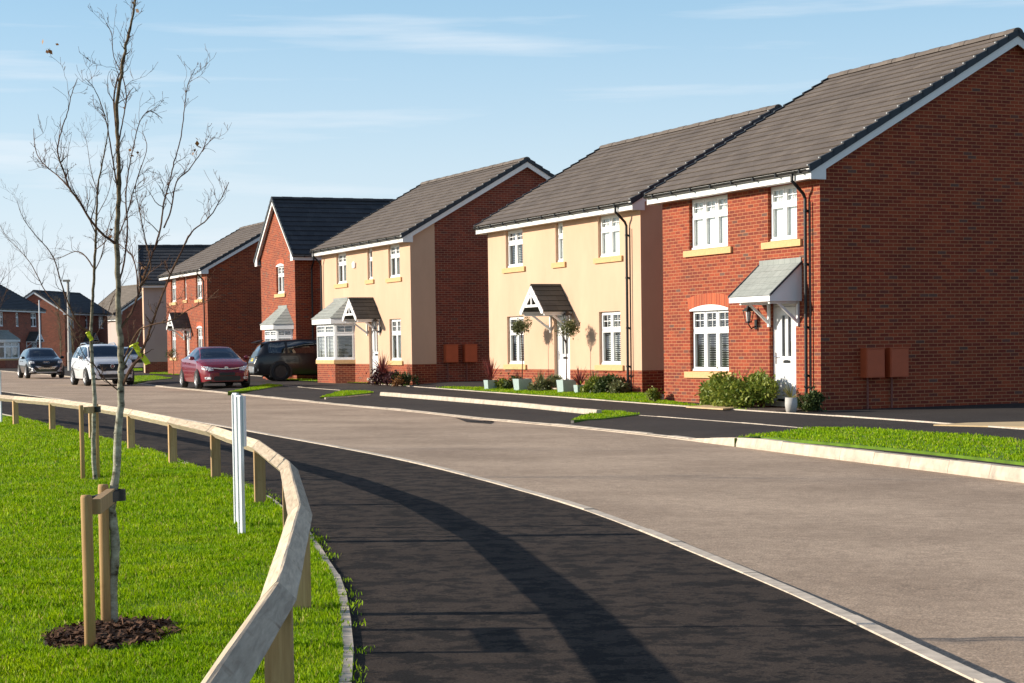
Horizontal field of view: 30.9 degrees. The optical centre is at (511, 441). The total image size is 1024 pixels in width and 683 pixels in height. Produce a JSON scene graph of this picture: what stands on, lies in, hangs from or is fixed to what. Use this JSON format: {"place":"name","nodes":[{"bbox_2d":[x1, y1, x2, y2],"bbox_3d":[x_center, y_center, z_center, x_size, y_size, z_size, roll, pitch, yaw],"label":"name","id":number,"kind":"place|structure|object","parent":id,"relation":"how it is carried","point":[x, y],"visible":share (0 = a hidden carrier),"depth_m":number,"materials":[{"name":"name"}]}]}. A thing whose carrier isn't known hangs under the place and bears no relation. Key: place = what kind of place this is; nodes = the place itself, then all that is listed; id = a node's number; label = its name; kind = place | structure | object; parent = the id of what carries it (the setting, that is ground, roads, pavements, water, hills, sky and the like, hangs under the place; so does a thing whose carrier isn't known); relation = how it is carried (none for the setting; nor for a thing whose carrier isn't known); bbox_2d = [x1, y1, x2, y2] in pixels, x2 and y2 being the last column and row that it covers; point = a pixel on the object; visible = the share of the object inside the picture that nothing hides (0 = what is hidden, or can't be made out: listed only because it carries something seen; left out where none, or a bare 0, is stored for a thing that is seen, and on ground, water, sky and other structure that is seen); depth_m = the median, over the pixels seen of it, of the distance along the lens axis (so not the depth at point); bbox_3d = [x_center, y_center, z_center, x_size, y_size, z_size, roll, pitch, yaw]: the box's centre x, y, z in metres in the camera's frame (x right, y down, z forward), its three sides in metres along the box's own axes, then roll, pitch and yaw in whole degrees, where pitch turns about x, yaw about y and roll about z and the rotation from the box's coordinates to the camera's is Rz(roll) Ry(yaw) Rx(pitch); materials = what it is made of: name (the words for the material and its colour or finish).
{"place":"outdoors","nodes":[
{"label":"outdoors","id":0,"kind":"place"},
{"bbox_2d":[124,302,132,346],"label":"bare sapling","id":1,"kind":"object","parent":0,"point":[127,328],"visible":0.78,"depth_m":124.75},
{"bbox_2d":[0,414,353,682],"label":"lawn","id":2,"kind":"structure","parent":0,"point":[233,592],"depth_m":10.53,"materials":[{"name":"plant"}]},
{"bbox_2d":[0,371,1,421],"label":"marker post","id":3,"kind":"object","parent":2,"relation":"on","point":[0,401],"visible":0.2,"depth_m":36.88,"materials":[{"name":"white plastic"}]},
{"bbox_2d":[0,225,23,332],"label":"bare tree","id":4,"kind":"object","parent":2,"relation":"on","point":[7,284],"visible":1,"depth_m":26.25,"materials":[{"name":"brown plant"}]},
{"bbox_2d":[0,101,146,479],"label":"bare tree","id":5,"kind":"object","parent":2,"relation":"on","point":[89,333],"visible":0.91,"depth_m":19.95,"materials":[{"name":"brown plant"}]},
{"bbox_2d":[79,404,100,478],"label":"tree stakes","id":6,"kind":"object","parent":2,"relation":"on","point":[92,409],"visible":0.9,"depth_m":19.80,"materials":[{"name":"brown wood"}]},
{"bbox_2d":[43,622,176,650],"bbox_3d":[-1.927,0.932,8.897,0.620,0.001,0.935,-1,3,0],"label":"soil patch","id":7,"kind":"object","parent":2,"relation":"on","point":[114,647],"visible":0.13,"depth_m":8.70,"materials":[{"name":"soil"}]},
{"bbox_2d":[80,484,125,648],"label":"tree stakes","id":8,"kind":"object","parent":7,"relation":"on","point":[103,500],"visible":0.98,"depth_m":8.46,"materials":[{"name":"brown wood"}]},
{"bbox_2d":[41,613,180,650],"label":"bark mulch","id":9,"kind":"object","parent":7,"relation":"on","point":[110,628],"visible":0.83,"depth_m":8.81,"materials":[{"name":"wood"}]},
{"bbox_2d":[29,0,228,623],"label":"bare tree","id":10,"kind":"object","parent":7,"relation":"on","point":[114,538],"visible":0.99,"depth_m":9.09,"materials":[{"name":"grey plant"}]},
{"bbox_2d":[0,395,311,682],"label":"knee rail","id":11,"kind":"object","parent":2,"relation":"on","point":[265,631],"visible":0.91,"depth_m":7.86,"materials":[{"name":"brown wood"}]},
{"bbox_2d":[231,393,246,532],"bbox_3d":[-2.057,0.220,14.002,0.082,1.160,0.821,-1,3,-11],"label":"marker post","id":12,"kind":"object","parent":2,"relation":"on","point":[239,433],"visible":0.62,"depth_m":13.62,"materials":[{"name":"white plastic"}]},
{"bbox_2d":[221,473,374,682],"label":"grass","id":13,"kind":"structure","parent":2,"relation":"on","point":[328,556],"depth_m":9.96,"materials":[{"name":"plant"}]},
{"bbox_2d":[1,392,975,682],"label":"path","id":14,"kind":"structure","parent":0,"point":[455,578],"depth_m":10.33,"materials":[{"name":"asphalt"}]},
{"bbox_2d":[2,413,353,682],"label":"path edging","id":15,"kind":"object","parent":14,"relation":"on","point":[347,643],"visible":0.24,"depth_m":9.17,"materials":[{"name":"concrete"}]},
{"bbox_2d":[0,366,1023,473],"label":"footway","id":16,"kind":"structure","parent":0,"point":[679,426],"depth_m":38.42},
{"bbox_2d":[38,300,40,347],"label":"street lamp","id":17,"kind":"object","parent":16,"relation":"on","point":[39,326],"visible":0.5,"depth_m":139.68,"materials":[{"name":"white metal"}]},
{"bbox_2d":[50,294,65,358],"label":"bare sapling","id":18,"kind":"object","parent":16,"relation":"on","point":[59,324],"visible":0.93,"depth_m":129.73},
{"bbox_2d":[63,280,71,370],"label":"street lamp","id":19,"kind":"object","parent":16,"relation":"on","point":[69,355],"visible":0.81,"depth_m":124.69,"materials":[{"name":"metal"}]},
{"bbox_2d":[68,312,81,354],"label":"bare sapling","id":20,"kind":"object","parent":16,"relation":"on","point":[72,334],"visible":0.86,"depth_m":119.78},
{"bbox_2d":[71,309,83,345],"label":"bare sapling","id":21,"kind":"object","parent":16,"relation":"on","point":[79,331],"visible":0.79,"depth_m":134.71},
{"bbox_2d":[124,347,143,370],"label":"parked car","id":22,"kind":"object","parent":16,"relation":"on","point":[140,364],"visible":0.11,"depth_m":110.06,"materials":[{"name":"grey paint"}]},
{"bbox_2d":[134,375,171,383],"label":"grass verge","id":23,"kind":"object","parent":16,"relation":"on","point":[136,382],"depth_m":80.21,"materials":[{"name":"plant"}]},
{"bbox_2d":[165,348,178,374],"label":"topiary tree","id":24,"kind":"object","parent":16,"relation":"on","point":[170,354],"visible":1,"depth_m":91.68,"materials":[{"name":"green plant"}]},
{"bbox_2d":[180,346,249,388],"bbox_3d":[-10.392,-2.596,64.494,2.090,1.431,4.501,-2,3,-20],"label":"parked car","id":25,"kind":"object","parent":16,"relation":"on","point":[201,366],"visible":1,"depth_m":62.99,"materials":[{"name":"red paint"}]},
{"bbox_2d":[228,385,282,394],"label":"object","id":26,"kind":"object","parent":16,"relation":"on","point":[230,393],"depth_m":58.12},
{"bbox_2d":[324,394,370,398],"bbox_3d":[-4.437,-1.205,51.283,0.289,0.143,2.652,0,3,23],"label":"verge edging","id":27,"kind":"object","parent":16,"relation":"on","point":[346,396],"visible":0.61,"depth_m":50.69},
{"bbox_2d":[364,364,390,385],"bbox_3d":[-4.455,-2.219,63.008,1.174,0.890,0.838,-3,3,-34],"label":"shrub","id":28,"kind":"object","parent":16,"relation":"on","point":[375,377],"visible":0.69,"depth_m":62.84,"materials":[{"name":"purple plant"}]},
{"bbox_2d":[370,352,391,374],"bbox_3d":[-4.401,-2.699,62.841,1.222,0.868,1.248,-1,3,-14],"label":"cordyline","id":29,"kind":"object","parent":16,"relation":"on","point":[382,366],"visible":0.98,"depth_m":62.70,"materials":[{"name":"red plant"}]},
{"bbox_2d":[379,370,399,385],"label":"shrub","id":30,"kind":"object","parent":16,"relation":"on","point":[387,378],"visible":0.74,"depth_m":61.76,"materials":[{"name":"purple plant"}]},
{"bbox_2d":[391,375,405,386],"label":"shrub","id":31,"kind":"object","parent":16,"relation":"on","point":[397,381],"visible":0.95,"depth_m":60.90,"materials":[{"name":"brown plant"}]},
{"bbox_2d":[391,371,423,385],"bbox_3d":[-3.489,-2.040,61.781,1.115,0.681,0.715,-1,3,0],"label":"shrub","id":32,"kind":"object","parent":16,"relation":"on","point":[407,378],"visible":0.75,"depth_m":61.71,"materials":[{"name":"green plant"}]},
{"bbox_2d":[380,392,601,413],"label":"bay kerb","id":33,"kind":"structure","parent":16,"relation":"on","point":[519,404],"depth_m":43.50,"materials":[{"name":"concrete"}]},
{"bbox_2d":[137,368,1023,429],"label":"footway edging","id":34,"kind":"object","parent":16,"relation":"on","point":[730,409],"visible":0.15,"depth_m":37.91,"materials":[{"name":"concrete"}]},
{"bbox_2d":[574,411,639,422],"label":"grass verge","id":35,"kind":"object","parent":16,"relation":"on","point":[576,420],"depth_m":35.42,"materials":[{"name":"plant"}]},
{"bbox_2d":[133,368,1023,461],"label":"grass","id":36,"kind":"structure","parent":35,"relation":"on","point":[831,432],"depth_m":26.78,"materials":[{"name":"plant"}]},
{"bbox_2d":[641,415,803,427],"bbox_3d":[3.739,-0.321,33.470,0.103,0.112,7.313,-2,3,-19],"label":"crossover edging","id":37,"kind":"object","parent":16,"relation":"on","point":[722,421],"visible":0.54,"depth_m":33.19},
{"bbox_2d":[734,428,1023,465],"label":"grass verge","id":38,"kind":"object","parent":16,"relation":"on","point":[991,459],"depth_m":23.82,"materials":[{"name":"grass"},{"name":"plant"}]},
{"bbox_2d":[0,0,1023,303],"label":"sky","id":39,"kind":"structure","parent":0,"point":[375,99],"materials":[{"name":"blue"}]},
{"bbox_2d":[1,371,1023,682],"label":"road","id":40,"kind":"structure","parent":0,"point":[931,561],"depth_m":16.92,"materials":[{"name":"asphalt"}]},
{"bbox_2d":[18,348,64,377],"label":"parked car","id":41,"kind":"object","parent":40,"relation":"on","point":[40,361],"visible":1,"depth_m":92.26,"materials":[{"name":"blue paint"}]},
{"bbox_2d":[70,342,133,385],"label":"parked car","id":42,"kind":"object","parent":40,"relation":"on","point":[105,355],"visible":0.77,"depth_m":72.16,"materials":[{"name":"white paint"}]},
{"bbox_2d":[457,418,492,423],"bbox_3d":[-0.871,-0.417,37.191,0.455,0.006,3.371,-2,3,-18],"label":"tarmac patch","id":43,"kind":"object","parent":40,"relation":"on","point":[467,420],"visible":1,"depth_m":37.26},
{"bbox_2d":[1,391,1004,682],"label":"road edging","id":44,"kind":"object","parent":40,"relation":"on","point":[965,671],"visible":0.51,"depth_m":10.67,"materials":[{"name":"concrete"}]},
{"bbox_2d":[437,387,649,402],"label":"front lawn","id":45,"kind":"structure","parent":0,"point":[555,395],"depth_m":49.00,"materials":[{"name":"plant"}]},
{"bbox_2d":[513,379,531,389],"bbox_3d":[0.295,-1.612,52.846,0.420,0.360,0.420,-2,3,-24],"label":"planter","id":46,"kind":"object","parent":45,"relation":"on","point":[520,384],"visible":0.88,"depth_m":52.67,"materials":[{"name":"ceramic"}]},
{"bbox_2d":[511,316,531,378],"bbox_3d":[0.299,-2.684,52.794,0.683,1.908,0.650,-1,3,0],"label":"topiary tree","id":47,"kind":"object","parent":46,"relation":"on","point":[518,326],"visible":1,"depth_m":52.73,"materials":[{"name":"green plant"}]},
{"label":"planting bed","id":48,"kind":"structure","parent":45,"relation":"on","visible":0},
{"bbox_2d":[483,380,496,388],"bbox_3d":[-0.636,-1.675,54.894,0.320,0.300,0.320,-2,3,-24],"label":"planter","id":49,"kind":"object","parent":48,"relation":"on","point":[488,384],"visible":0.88,"depth_m":54.76,"materials":[{"name":"plastic"}]},
{"bbox_2d":[483,359,501,379],"bbox_3d":[-0.588,-2.160,54.941,0.983,0.741,1.090,-1,3,0],"label":"cordyline","id":50,"kind":"object","parent":49,"relation":"in","point":[490,370],"visible":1,"depth_m":54.80,"materials":[{"name":"red plant"}]},
{"bbox_2d":[494,373,507,388],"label":"shrub","id":51,"kind":"object","parent":48,"relation":"on","point":[498,382],"visible":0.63,"depth_m":54.70,"materials":[{"name":"green plant"}]},
{"bbox_2d":[500,372,521,389],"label":"shrub","id":52,"kind":"object","parent":48,"relation":"on","point":[508,384],"visible":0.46,"depth_m":53.88,"materials":[{"name":"green plant"}]},
{"bbox_2d":[527,374,563,390],"bbox_3d":[0.982,-1.617,51.959,1.125,0.612,0.884,-1,3,0],"label":"shrub","id":53,"kind":"object","parent":48,"relation":"on","point":[549,383],"visible":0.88,"depth_m":51.81,"materials":[{"name":"green plant"}]},
{"bbox_2d":[556,380,575,391],"bbox_3d":[1.484,-1.497,50.368,0.420,0.360,0.420,-2,3,-24],"label":"planter","id":54,"kind":"object","parent":48,"relation":"on","point":[565,385],"visible":0.75,"depth_m":50.20,"materials":[{"name":"concrete"}]},
{"bbox_2d":[552,319,580,379],"bbox_3d":[1.507,-2.488,50.278,0.722,1.749,0.665,-1,3,-10],"label":"topiary tree","id":55,"kind":"object","parent":54,"relation":"on","point":[570,326],"visible":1,"depth_m":50.21,"materials":[{"name":"green plant"}]},
{"bbox_2d":[573,385,583,392],"bbox_3d":[1.812,-1.398,49.587,0.250,0.240,0.250,-2,3,-24],"label":"planter","id":56,"kind":"object","parent":48,"relation":"on","point":[576,388],"visible":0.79,"depth_m":49.47,"materials":[{"name":"ceramic"}]},
{"bbox_2d":[572,367,589,384],"bbox_3d":[1.797,-1.771,49.543,0.688,0.589,0.706,-1,3,0],"label":"cordyline","id":57,"kind":"object","parent":56,"relation":"in","point":[578,379],"visible":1,"depth_m":49.52,"materials":[{"name":"red plant"}]},
{"bbox_2d":[577,373,604,392],"bbox_3d":[2.147,-1.501,49.148,0.780,0.637,0.716,1,3,27],"label":"shrub","id":58,"kind":"object","parent":48,"relation":"on","point":[589,384],"visible":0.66,"depth_m":49.05,"materials":[{"name":"green plant"}]},
{"bbox_2d":[590,372,626,393],"bbox_3d":[2.485,-1.485,48.474,1.052,0.710,0.762,1,4,38],"label":"shrub","id":59,"kind":"object","parent":48,"relation":"on","point":[603,382],"visible":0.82,"depth_m":48.31,"materials":[{"name":"green plant"}]},
{"bbox_2d":[606,376,630,393],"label":"shrub","id":60,"kind":"object","parent":48,"relation":"on","point":[618,386],"visible":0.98,"depth_m":47.84,"materials":[{"name":"green plant"}]},
{"bbox_2d":[250,374,1023,422],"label":"driveways","id":61,"kind":"structure","parent":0,"point":[1012,412],"depth_m":36.41,"materials":[{"name":"asphalt"}]},
{"bbox_2d":[248,339,317,380],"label":"parked car","id":62,"kind":"object","parent":61,"relation":"on","point":[280,360],"visible":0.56,"depth_m":73.14,"materials":[{"name":"black paint"}]},
{"bbox_2d":[740,407,822,411],"bbox_3d":[5.229,-0.696,39.117,1.130,0.047,3.100,-2,3,-24],"label":"planting bed","id":63,"kind":"object","parent":61,"relation":"on","point":[777,409],"visible":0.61,"depth_m":38.34,"materials":[{"name":"soil"}]},
{"bbox_2d":[694,367,784,407],"bbox_3d":[4.754,-1.098,40.006,1.265,1.033,3.113,-2,3,-24],"label":"shrub","id":64,"kind":"object","parent":63,"relation":"on","point":[725,390],"visible":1,"depth_m":39.43,"materials":[{"name":"green plant"}]},
{"bbox_2d":[797,392,806,410],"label":"shrub","id":65,"kind":"object","parent":63,"relation":"on","point":[798,402],"visible":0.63,"depth_m":37.66,"materials":[{"name":"green plant"}]},
{"bbox_2d":[798,383,829,411],"bbox_3d":[6.093,-0.848,37.485,0.659,0.734,0.906,-1,3,0],"label":"shrub","id":66,"kind":"object","parent":63,"relation":"on","point":[813,400],"visible":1,"depth_m":37.31,"materials":[{"name":"green plant"}]},
{"bbox_2d":[785,397,796,412],"bbox_3d":[5.588,-0.731,37.030,0.250,0.300,0.250,-1,3,0],"label":"plant pot","id":67,"kind":"object","parent":61,"relation":"on","point":[790,404],"visible":1,"depth_m":36.93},
{"bbox_2d":[781,380,809,397],"bbox_3d":[5.671,-1.079,37.076,0.656,0.447,0.665,-1,3,0],"label":"spiky plant","id":68,"kind":"object","parent":67,"relation":"in","point":[789,393],"visible":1,"depth_m":37.04,"materials":[{"name":"green plant"}]},
{"bbox_2d":[656,401,746,409],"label":"front lawn","id":69,"kind":"structure","parent":0,"point":[685,405],"depth_m":41.85,"materials":[{"name":"plant"}]},
{"bbox_2d":[641,385,665,401],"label":"shrub","id":70,"kind":"object","parent":69,"relation":"on","point":[653,394],"visible":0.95,"depth_m":43.80,"materials":[{"name":"green plant"}]},
{"bbox_2d":[686,405,757,409],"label":"garden path","id":71,"kind":"structure","parent":0,"point":[713,407],"depth_m":39.58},
{"bbox_2d":[933,421,1023,427],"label":"garden path","id":72,"kind":"structure","parent":0,"point":[1020,424],"depth_m":30.32,"materials":[{"name":"concrete"}]},
{"bbox_3d":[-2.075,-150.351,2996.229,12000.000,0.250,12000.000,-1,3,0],"label":"ground","id":73,"kind":"structure","parent":0,"visible":0},
{"bbox_2d":[0,285,45,367],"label":"detached house","id":74,"kind":"structure","parent":73,"relation":"on","point":[19,336],"depth_m":157.47,"materials":[{"name":"brick"}]},
{"bbox_2d":[0,330,19,367],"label":"bay window","id":75,"kind":"structure","parent":74,"relation":"in","point":[9,358],"depth_m":154.32,"materials":[{"name":"plastic"}]},
{"bbox_2d":[24,290,111,365],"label":"detached house","id":76,"kind":"structure","parent":73,"relation":"on","point":[50,320],"depth_m":171.91,"materials":[{"name":"brick"}]},
{"bbox_2d":[98,284,141,345],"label":"detached house","id":77,"kind":"structure","parent":73,"relation":"on","point":[128,293],"depth_m":209.51,"materials":[{"name":"paint"}]},
{"bbox_2d":[113,292,142,347],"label":"detached house","id":78,"kind":"structure","parent":73,"relation":"on","point":[136,317],"depth_m":171.93,"materials":[{"name":"brick"}]},
{"bbox_2d":[138,244,210,372],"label":"detached house","id":79,"kind":"structure","parent":73,"relation":"on","point":[153,288],"depth_m":103.04,"materials":[{"name":"grey"}]},
{"bbox_2d":[157,222,263,373],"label":"detached house","id":80,"kind":"structure","parent":73,"relation":"on","point":[232,319],"depth_m":89.70,"materials":[{"name":"brick"}]},
{"bbox_2d":[169,279,176,305],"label":"window","id":81,"kind":"structure","parent":80,"relation":"in","point":[174,281],"depth_m":94.98,"materials":[{"name":"plastic"}]},
{"bbox_2d":[170,331,176,359],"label":"window","id":82,"kind":"structure","parent":80,"relation":"in","point":[174,334],"depth_m":95.35,"materials":[{"name":"plastic"}]},
{"bbox_2d":[194,275,202,302],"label":"window","id":83,"kind":"structure","parent":80,"relation":"in","point":[199,279],"depth_m":90.26,"materials":[{"name":"plastic"}]},
{"bbox_2d":[198,328,202,346],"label":"window","id":84,"kind":"structure","parent":80,"relation":"in","point":[199,329],"depth_m":90.63,"materials":[{"name":"plastic"}]},
{"bbox_2d":[253,196,394,379],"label":"detached house","id":85,"kind":"structure","parent":73,"relation":"on","point":[295,230],"depth_m":76.84,"materials":[{"name":"brick"}]},
{"bbox_2d":[260,305,293,379],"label":"bay window","id":86,"kind":"structure","parent":85,"relation":"in","point":[281,315],"depth_m":76.19,"materials":[{"name":"plastic"}]},
{"bbox_2d":[274,266,285,297],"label":"window","id":87,"kind":"structure","parent":85,"relation":"in","point":[280,269],"depth_m":77.28,"materials":[{"name":"plastic"}]},
{"bbox_2d":[310,157,553,384],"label":"detached house","id":88,"kind":"structure","parent":73,"relation":"on","point":[404,286],"depth_m":63.56,"materials":[{"name":"paint"}]},
{"bbox_2d":[311,297,355,382],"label":"bay window","id":89,"kind":"structure","parent":88,"relation":"in","point":[335,361],"depth_m":68.36,"materials":[{"name":"plastic"}]},
{"bbox_2d":[334,253,347,287],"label":"window","id":90,"kind":"structure","parent":88,"relation":"in","point":[342,260],"depth_m":68.95,"materials":[{"name":"plastic"}]},
{"bbox_2d":[364,249,373,283],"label":"window","id":91,"kind":"structure","parent":88,"relation":"in","point":[369,281],"depth_m":66.13,"materials":[{"name":"plastic"}]},
{"bbox_2d":[371,323,377,372],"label":"door","id":92,"kind":"structure","parent":88,"relation":"in","point":[375,335],"depth_m":66.10,"materials":[{"name":"plastic"}]},
{"bbox_2d":[385,244,401,282],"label":"window","id":93,"kind":"structure","parent":88,"relation":"in","point":[397,255],"depth_m":63.78,"materials":[{"name":"plastic"}]},
{"bbox_2d":[387,319,402,364],"bbox_3d":[-3.933,-3.438,63.887,0.310,1.590,1.510,-2,3,-24],"label":"window","id":94,"kind":"structure","parent":88,"relation":"in","point":[395,361],"depth_m":63.92,"materials":[{"name":"plastic"}]},
{"bbox_2d":[0,370,1023,482],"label":"kerb","id":95,"kind":"structure","parent":73,"relation":"on","point":[984,470],"depth_m":23.36,"materials":[{"name":"concrete"}]},
{"bbox_2d":[473,104,781,393],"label":"detached house","id":96,"kind":"structure","parent":73,"relation":"on","point":[581,240],"depth_m":50.98,"materials":[{"name":"paint"}]},
{"bbox_2d":[502,229,525,272],"bbox_3d":[0.154,-5.638,54.763,0.305,1.255,1.620,-2,3,-24],"label":"window","id":97,"kind":"structure","parent":96,"relation":"in","point":[517,267],"depth_m":54.80,"materials":[{"name":"plastic"}]},
{"bbox_2d":[503,316,526,368],"bbox_3d":[0.192,-2.929,54.887,0.305,1.570,1.600,-2,3,-24],"label":"window","id":98,"kind":"structure","parent":96,"relation":"in","point":[518,338],"depth_m":54.97,"materials":[{"name":"plastic"}]},
{"bbox_2d":[551,223,565,267],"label":"window","id":99,"kind":"structure","parent":96,"relation":"in","point":[560,263],"depth_m":52.04,"materials":[{"name":"plastic"}]},
{"bbox_2d":[558,316,569,379],"bbox_3d":[1.497,-2.535,51.997,0.109,1.960,0.890,-2,3,-24],"label":"door","id":100,"kind":"structure","parent":96,"relation":"in","point":[562,349],"depth_m":52.13,"materials":[{"name":"plastic"}]},
{"bbox_2d":[593,214,622,263],"bbox_3d":[2.612,-5.386,49.114,0.210,1.255,1.650,-2,3,-24],"label":"window","id":101,"kind":"structure","parent":96,"relation":"in","point":[610,244],"depth_m":49.16,"materials":[{"name":"plastic"}]},
{"bbox_2d":[594,311,623,370],"bbox_3d":[2.693,-2.679,49.271,0.305,1.570,1.650,-2,3,-24],"label":"window","id":102,"kind":"structure","parent":96,"relation":"in","point":[613,365],"depth_m":49.30,"materials":[{"name":"plastic"}]},
{"bbox_2d":[643,27,1023,410],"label":"detached house","id":103,"kind":"structure","parent":73,"relation":"on","point":[850,239],"depth_m":39.35,"materials":[{"name":"brick"}]},
{"bbox_2d":[683,195,732,256],"bbox_3d":[4.495,-4.891,42.000,0.210,1.315,2.140,-2,3,-24],"label":"window","id":104,"kind":"structure","parent":103,"relation":"in","point":[710,214],"depth_m":42.11,"materials":[{"name":"plastic"}]},
{"bbox_2d":[684,310,733,377],"bbox_3d":[4.575,-2.234,42.153,0.305,1.570,2.140,-2,3,-24],"label":"window","id":105,"kind":"structure","parent":103,"relation":"in","point":[707,329],"depth_m":42.33,"materials":[{"name":"plastic"}]},
{"bbox_2d":[761,184,801,248],"bbox_3d":[5.762,-4.764,39.152,0.210,1.315,1.540,-2,3,-24],"label":"window","id":106,"kind":"structure","parent":103,"relation":"in","point":[783,198],"depth_m":39.19,"materials":[{"name":"plastic"}]},
{"bbox_2d":[774,306,795,398],"bbox_3d":[5.835,-1.883,39.334,0.109,1.960,0.910,-2,3,-24],"label":"door","id":107,"kind":"structure","parent":103,"relation":"in","point":[785,365],"depth_m":39.38,"materials":[{"name":"plastic"}]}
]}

